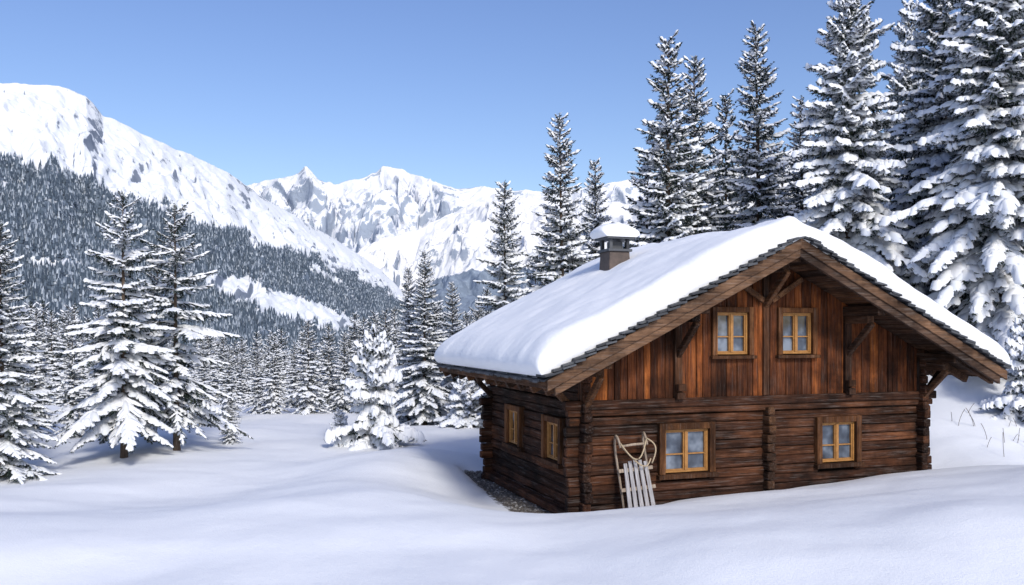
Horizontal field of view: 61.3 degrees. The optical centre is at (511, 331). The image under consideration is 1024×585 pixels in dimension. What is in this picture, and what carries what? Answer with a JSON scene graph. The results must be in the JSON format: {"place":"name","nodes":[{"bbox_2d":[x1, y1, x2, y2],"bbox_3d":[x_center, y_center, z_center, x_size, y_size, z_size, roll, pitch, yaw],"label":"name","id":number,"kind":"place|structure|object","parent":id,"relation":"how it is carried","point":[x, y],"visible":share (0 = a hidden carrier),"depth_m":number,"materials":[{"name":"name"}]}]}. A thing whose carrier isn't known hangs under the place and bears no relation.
{"place":"outdoors","nodes":[
{"label":"outdoors","id":0,"kind":"place"},
{"bbox_2d":[0,83,420,385],"bbox_3d":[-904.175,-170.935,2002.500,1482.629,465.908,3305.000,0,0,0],"label":"mountain","id":1,"kind":"structure","parent":0,"point":[124,157],"depth_m":1395.81,"materials":[{"name":"white snow"}]},
{"bbox_2d":[0,91,429,378],"bbox_3d":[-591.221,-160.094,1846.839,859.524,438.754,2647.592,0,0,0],"label":"distant forest","id":2,"kind":"object","parent":1,"relation":"on","point":[46,229],"visible":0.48,"depth_m":1075.31,"materials":[{"name":"plant"}]},
{"bbox_2d":[248,166,673,252],"bbox_3d":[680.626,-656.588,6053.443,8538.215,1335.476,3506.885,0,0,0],"label":"mountain","id":3,"kind":"structure","parent":0,"point":[356,215],"depth_m":6442.98,"materials":[{"name":"white snow"}]},
{"bbox_2d":[464,472,545,512],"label":"gravel","id":4,"kind":"structure","parent":0,"point":[509,505],"depth_m":18.96,"materials":[{"name":"grey gravel"}]},
{"bbox_2d":[0,0,1013,191],"label":"sky","id":5,"kind":"structure","parent":0,"point":[458,94],"materials":[{"name":"blue"}]},
{"bbox_2d":[0,362,1023,584],"bbox_3d":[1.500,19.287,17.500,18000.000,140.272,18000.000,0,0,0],"label":"snow ground","id":6,"kind":"structure","parent":0,"point":[285,498],"depth_m":13.53,"materials":[{"name":"white snow"}]},
{"bbox_2d":[0,220,70,483],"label":"spruce tree","id":7,"kind":"object","parent":6,"relation":"on","point":[15,399],"visible":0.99,"depth_m":20.41,"materials":[{"name":"white plant"}]},
{"bbox_2d":[15,308,62,433],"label":"spruce tree","id":8,"kind":"object","parent":6,"relation":"on","point":[38,383],"visible":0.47,"depth_m":27.97,"materials":[{"name":"white plant"}]},
{"bbox_2d":[49,335,92,437],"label":"spruce tree","id":9,"kind":"object","parent":6,"relation":"on","point":[77,398],"visible":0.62,"depth_m":26.86,"materials":[{"name":"white plant"}]},
{"bbox_2d":[74,326,109,429],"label":"spruce tree","id":10,"kind":"object","parent":6,"relation":"on","point":[97,374],"visible":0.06,"depth_m":29.79,"materials":[{"name":"white plant"}]},
{"bbox_2d":[51,189,195,457],"bbox_3d":[-10.576,-0.032,23.140,3.339,7.751,4.054,-1,-1,0],"label":"spruce tree","id":11,"kind":"object","parent":6,"relation":"on","point":[119,417],"visible":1,"depth_m":22.98,"materials":[{"name":"white plant"}]},
{"bbox_2d":[126,252,189,441],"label":"spruce tree","id":12,"kind":"object","parent":6,"relation":"on","point":[157,283],"visible":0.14,"depth_m":25.98,"materials":[{"name":"white plant"}]},
{"bbox_2d":[119,201,252,450],"bbox_3d":[-9.520,0.052,24.380,3.485,7.532,3.584,0,0,28],"label":"spruce tree","id":13,"kind":"object","parent":6,"relation":"on","point":[178,390],"visible":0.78,"depth_m":24.36,"materials":[{"name":"white plant"}]},
{"bbox_2d":[187,326,218,426],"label":"spruce tree","id":14,"kind":"object","parent":6,"relation":"on","point":[204,374],"visible":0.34,"depth_m":30.88,"materials":[{"name":"white plant"}]},
{"bbox_2d":[214,344,247,420],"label":"spruce tree","id":15,"kind":"object","parent":6,"relation":"on","point":[228,387],"visible":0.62,"depth_m":33.92,"materials":[{"name":"white plant"}]},
{"bbox_2d":[219,394,242,444],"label":"spruce tree","id":16,"kind":"object","parent":6,"relation":"on","point":[230,438],"visible":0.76,"depth_m":26.42,"materials":[{"name":"white plant"}]},
{"bbox_2d":[234,340,253,404],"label":"spruce tree","id":17,"kind":"object","parent":6,"relation":"on","point":[241,356],"visible":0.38,"depth_m":43.91,"materials":[{"name":"white plant"}]},
{"bbox_2d":[243,347,271,413],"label":"spruce tree","id":18,"kind":"object","parent":6,"relation":"on","point":[254,400],"visible":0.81,"depth_m":36.85,"materials":[{"name":"white plant"}]},
{"bbox_2d":[256,334,289,413],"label":"spruce tree","id":19,"kind":"object","parent":6,"relation":"on","point":[275,397],"visible":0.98,"depth_m":35.33,"materials":[{"name":"white plant"}]},
{"bbox_2d":[280,341,302,407],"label":"spruce tree","id":20,"kind":"object","parent":6,"relation":"on","point":[294,368],"visible":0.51,"depth_m":40.89,"materials":[{"name":"white plant"}]},
{"bbox_2d":[283,318,331,414],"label":"spruce tree","id":21,"kind":"object","parent":6,"relation":"on","point":[309,399],"visible":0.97,"depth_m":34.84,"materials":[{"name":"white plant"}]},
{"bbox_2d":[315,324,343,411],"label":"spruce tree","id":22,"kind":"object","parent":6,"relation":"on","point":[329,370],"visible":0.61,"depth_m":37.87,"materials":[{"name":"white plant"}]},
{"bbox_2d":[329,408,347,438],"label":"spruce tree","id":23,"kind":"object","parent":6,"relation":"on","point":[339,418],"visible":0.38,"depth_m":27.41,"materials":[{"name":"white plant"}]},
{"bbox_2d":[326,331,359,412],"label":"spruce tree","id":24,"kind":"object","parent":6,"relation":"on","point":[340,402],"visible":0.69,"depth_m":36.83,"materials":[{"name":"white plant"}]},
{"bbox_2d":[337,311,365,403],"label":"spruce tree","id":25,"kind":"object","parent":6,"relation":"on","point":[354,326],"visible":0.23,"depth_m":45.80,"materials":[{"name":"white plant"}]},
{"bbox_2d":[346,318,370,406],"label":"spruce tree","id":26,"kind":"object","parent":6,"relation":"on","point":[363,327],"visible":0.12,"depth_m":39.93,"materials":[{"name":"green plant"}]},
{"bbox_2d":[323,324,426,450],"bbox_3d":[-4.053,1.899,25.821,2.996,4.266,2.962,0,1,9],"label":"spruce tree","id":27,"kind":"object","parent":6,"relation":"on","point":[377,425],"visible":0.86,"depth_m":25.55,"materials":[{"name":"white plant"}]},
{"bbox_2d":[2,204,766,404],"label":"spruce forest","id":28,"kind":"object","parent":6,"relation":"on","point":[56,343],"visible":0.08,"depth_m":46.52,"materials":[{"name":"white plant"}]},
{"bbox_2d":[377,308,398,392],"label":"spruce tree","id":29,"kind":"object","parent":6,"relation":"on","point":[389,328],"visible":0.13,"depth_m":40.95,"materials":[{"name":"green plant"}]},
{"bbox_2d":[386,306,406,388],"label":"spruce tree","id":30,"kind":"object","parent":6,"relation":"on","point":[394,323],"visible":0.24,"depth_m":45.93,"materials":[{"name":"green plant"}]},
{"bbox_2d":[390,267,431,422],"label":"spruce tree","id":31,"kind":"object","parent":6,"relation":"on","point":[409,319],"visible":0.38,"depth_m":33.77,"materials":[{"name":"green plant"}]},
{"bbox_2d":[395,249,455,425],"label":"spruce tree","id":32,"kind":"object","parent":6,"relation":"on","point":[424,409],"visible":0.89,"depth_m":32.24,"materials":[{"name":"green plant"}]},
{"bbox_2d":[414,303,450,406],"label":"spruce tree","id":33,"kind":"object","parent":6,"relation":"on","point":[440,318],"visible":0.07,"depth_m":38.84,"materials":[{"name":"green plant"}]},
{"bbox_2d":[430,282,464,410],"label":"spruce tree","id":34,"kind":"object","parent":6,"relation":"on","point":[453,317],"visible":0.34,"depth_m":36.80,"materials":[{"name":"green plant"}]},
{"bbox_2d":[433,377,486,427],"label":"spruce tree","id":35,"kind":"object","parent":6,"relation":"on","point":[462,414],"visible":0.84,"depth_m":30.71,"materials":[{"name":"white plant"}]},
{"bbox_2d":[471,299,484,407],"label":"spruce tree","id":36,"kind":"object","parent":6,"relation":"on","point":[478,314],"visible":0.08,"depth_m":37.90,"materials":[{"name":"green plant"}]},
{"bbox_2d":[476,287,493,320],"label":"spruce tree","id":37,"kind":"object","parent":6,"relation":"on","point":[486,294],"visible":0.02,"depth_m":41.97,"materials":[{"name":"white plant"}]},
{"bbox_2d":[467,180,529,426],"bbox_3d":[-0.272,-0.840,30.908,3.338,9.269,3.289,0,0,-21],"label":"spruce tree","id":38,"kind":"object","parent":6,"relation":"on","point":[501,247],"visible":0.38,"depth_m":30.81,"materials":[{"name":"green plant"}]},
{"bbox_2d":[523,252,543,294],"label":"spruce tree","id":39,"kind":"object","parent":6,"relation":"on","point":[529,276],"visible":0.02,"depth_m":43.92,"materials":[{"name":"white plant"}]},
{"bbox_2d":[526,226,569,294],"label":"spruce tree","id":40,"kind":"object","parent":6,"relation":"on","point":[543,282],"visible":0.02,"depth_m":41.94,"materials":[{"name":"white plant"}]},
{"bbox_2d":[518,112,599,295],"bbox_3d":[2.042,-2.214,32.813,4.345,12.246,4.192,-1,1,10],"label":"spruce tree","id":41,"kind":"object","parent":6,"relation":"on","point":[567,235],"visible":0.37,"depth_m":32.68,"materials":[{"name":"white plant"}]},
{"bbox_2d":[579,158,613,261],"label":"spruce tree","id":42,"kind":"object","parent":6,"relation":"on","point":[599,220],"visible":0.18,"depth_m":37.80,"materials":[{"name":"white plant"}]},
{"bbox_2d":[613,431,655,507],"bbox_3d":[2.420,2.791,16.528,0.763,1.706,0.387,-5,-11,-13],"label":"wooden sled","id":43,"kind":"object","parent":6,"relation":"on","point":[649,486],"visible":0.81,"depth_m":16.48,"materials":[{"name":"white wood"}]},
{"bbox_2d":[623,147,664,247],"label":"spruce tree","id":44,"kind":"object","parent":6,"relation":"on","point":[639,224],"visible":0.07,"depth_m":41.69,"materials":[{"name":"white plant"}]},
{"bbox_2d":[621,30,711,248],"bbox_3d":[6.333,-3.830,33.896,6.360,16.005,5.805,0,0,24],"label":"spruce tree","id":45,"kind":"object","parent":6,"relation":"on","point":[668,130],"visible":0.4,"depth_m":33.85,"materials":[{"name":"white plant"}]},
{"bbox_2d":[651,55,735,234],"bbox_3d":[7.689,-3.952,37.231,5.409,16.047,5.218,0,-1,-2],"label":"spruce tree","id":46,"kind":"object","parent":6,"relation":"on","point":[696,108],"visible":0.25,"depth_m":36.86,"materials":[{"name":"white plant"}]},
{"bbox_2d":[434,216,1011,513],"bbox_3d":[4.400,0.770,20.242,11.058,6.707,7.644,0,0,-20],"label":"log cabin","id":47,"kind":"object","parent":6,"relation":"on","point":[786,352],"visible":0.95,"depth_m":17.73,"materials":[{"name":"brown wood"}]},
{"bbox_2d":[509,410,516,443],"bbox_3d":[0.114,2.205,19.896,0.126,0.770,0.760,0,0,-20],"label":"side window frame","id":48,"kind":"structure","parent":47,"relation":"in","point":[511,412],"depth_m":20.15,"materials":[{"name":"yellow wood"}]},
{"bbox_2d":[547,422,556,459],"bbox_3d":[0.907,2.240,17.662,0.126,0.760,0.760,0,0,-20],"label":"side window frame","id":49,"kind":"structure","parent":47,"relation":"in","point":[549,455],"depth_m":17.76,"materials":[{"name":"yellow wood"}]},
{"bbox_2d":[551,425,552,454],"bbox_3d":[0.929,2.240,17.670,0.020,0.740,0.740,0,0,-20],"label":"side window glass","id":50,"kind":"structure","parent":47,"relation":"in","point":[551,425],"depth_m":17.89,"materials":[{"name":"glass"}]},
{"bbox_2d":[666,431,702,468],"bbox_3d":[3.451,2.380,17.334,0.990,0.840,0.020,0,0,-20],"label":"lower window glass","id":51,"kind":"structure","parent":47,"relation":"in","point":[673,441],"depth_m":17.31,"materials":[{"name":"glass"}]},
{"bbox_2d":[666,428,707,472],"bbox_3d":[3.459,2.380,17.312,1.010,0.860,0.126,0,0,-20],"label":"lower window frame","id":52,"kind":"structure","parent":47,"relation":"in","point":[685,452],"depth_m":17.29,"materials":[{"name":"yellow wood"}]},
{"bbox_2d":[718,315,742,350],"bbox_3d":[4.455,0.040,17.690,0.740,0.840,0.020,0,0,-20],"label":"upper window glass","id":53,"kind":"structure","parent":47,"relation":"in","point":[722,320],"depth_m":17.71,"materials":[{"name":"glass"}]},
{"bbox_2d":[718,312,746,354],"bbox_3d":[4.462,0.040,17.669,0.760,0.860,0.126,0,0,-20],"label":"upper window frame","id":54,"kind":"structure","parent":47,"relation":"in","point":[729,315],"depth_m":17.63,"materials":[{"name":"yellow wood"}]},
{"bbox_2d":[783,316,805,350],"bbox_3d":[5.944,0.040,18.219,0.740,0.840,0.020,0,0,-20],"label":"upper window glass","id":55,"kind":"structure","parent":47,"relation":"in","point":[787,320],"depth_m":18.19,"materials":[{"name":"glass"}]},
{"bbox_2d":[783,313,810,353],"bbox_3d":[5.951,0.040,18.197,0.760,0.860,0.126,0,0,-20],"label":"upper window frame","id":56,"kind":"structure","parent":47,"relation":"in","point":[794,336],"depth_m":18.18,"materials":[{"name":"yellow wood"}]},
{"bbox_2d":[823,424,848,458],"bbox_3d":[6.943,2.365,18.573,0.880,0.830,0.020,0,0,-20],"label":"lower window glass","id":57,"kind":"structure","parent":47,"relation":"in","point":[827,429],"depth_m":18.54,"materials":[{"name":"glass"}]},
{"bbox_2d":[823,422,853,461],"bbox_3d":[6.950,2.365,18.551,0.900,0.850,0.126,0,0,-20],"label":"lower window frame","id":58,"kind":"structure","parent":47,"relation":"in","point":[835,444],"depth_m":18.53,"materials":[{"name":"yellow wood"}]},
{"bbox_2d":[702,88,750,230],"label":"spruce tree","id":59,"kind":"object","parent":6,"relation":"on","point":[726,137],"visible":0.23,"depth_m":42.57,"materials":[{"name":"white plant"}]},
{"bbox_2d":[729,172,764,228],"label":"spruce tree","id":60,"kind":"object","parent":6,"relation":"on","point":[744,205],"visible":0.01,"depth_m":47.89,"materials":[{"name":"green plant"}]},
{"bbox_2d":[723,20,796,229],"bbox_3d":[10.393,-5.297,36.900,5.192,15.967,5.382,-1,0,33],"label":"spruce tree","id":61,"kind":"object","parent":6,"relation":"on","point":[753,159],"visible":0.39,"depth_m":36.67,"materials":[{"name":"white plant"}]},
{"bbox_2d":[762,146,810,218],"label":"spruce tree","id":62,"kind":"object","parent":6,"relation":"on","point":[765,216],"visible":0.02,"depth_m":49.91,"materials":[{"name":"white plant"}]},
{"bbox_2d":[775,95,816,217],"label":"spruce tree","id":63,"kind":"object","parent":6,"relation":"on","point":[798,139],"visible":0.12,"depth_m":39.96,"materials":[{"name":"green plant"}]},
{"bbox_2d":[790,0,933,294],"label":"spruce tree","id":64,"kind":"object","parent":6,"relation":"on","point":[846,149],"visible":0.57,"depth_m":30.33,"materials":[{"name":"white plant"}]},
{"bbox_2d":[869,85,901,201],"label":"spruce tree","id":65,"kind":"object","parent":6,"relation":"on","point":[891,90],"visible":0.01,"depth_m":44.99,"materials":[{"name":"green plant"}]},
{"bbox_2d":[876,0,926,206],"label":"spruce tree","id":66,"kind":"object","parent":6,"relation":"on","point":[899,81],"visible":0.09,"depth_m":37.93,"materials":[{"name":"green plant"}]},
{"bbox_2d":[874,0,971,310],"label":"spruce tree","id":67,"kind":"object","parent":6,"relation":"on","point":[924,64],"visible":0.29,"depth_m":32.83,"materials":[{"name":"green plant"}]},
{"bbox_2d":[876,0,1023,379],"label":"spruce tree","id":68,"kind":"object","parent":6,"relation":"on","point":[973,247],"visible":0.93,"depth_m":27.68,"materials":[{"name":"white plant"}]},
{"bbox_2d":[951,405,1019,453],"bbox_3d":[14.018,2.758,23.751,2.810,1.346,3.406,0,0,0],"label":"bare shrub","id":69,"kind":"object","parent":6,"relation":"on","point":[983,427],"visible":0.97,"depth_m":24.25,"materials":[{"name":"brown plant"}]},
{"bbox_2d":[979,317,1023,421],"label":"spruce tree","id":70,"kind":"object","parent":6,"relation":"on","point":[1011,398],"visible":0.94,"depth_m":24.80,"materials":[{"name":"white plant"}]},
{"bbox_2d":[986,160,1023,328],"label":"spruce tree","id":71,"kind":"object","parent":6,"relation":"on","point":[997,316],"visible":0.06,"depth_m":27.29,"materials":[{"name":"green plant"}]},
{"bbox_2d":[357,132,883,326],"bbox_3d":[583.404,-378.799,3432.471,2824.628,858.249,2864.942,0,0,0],"label":"mountain","id":72,"kind":"structure","parent":0,"point":[455,243],"depth_m":3510.26,"materials":[{"name":"white snow"}]}
]}

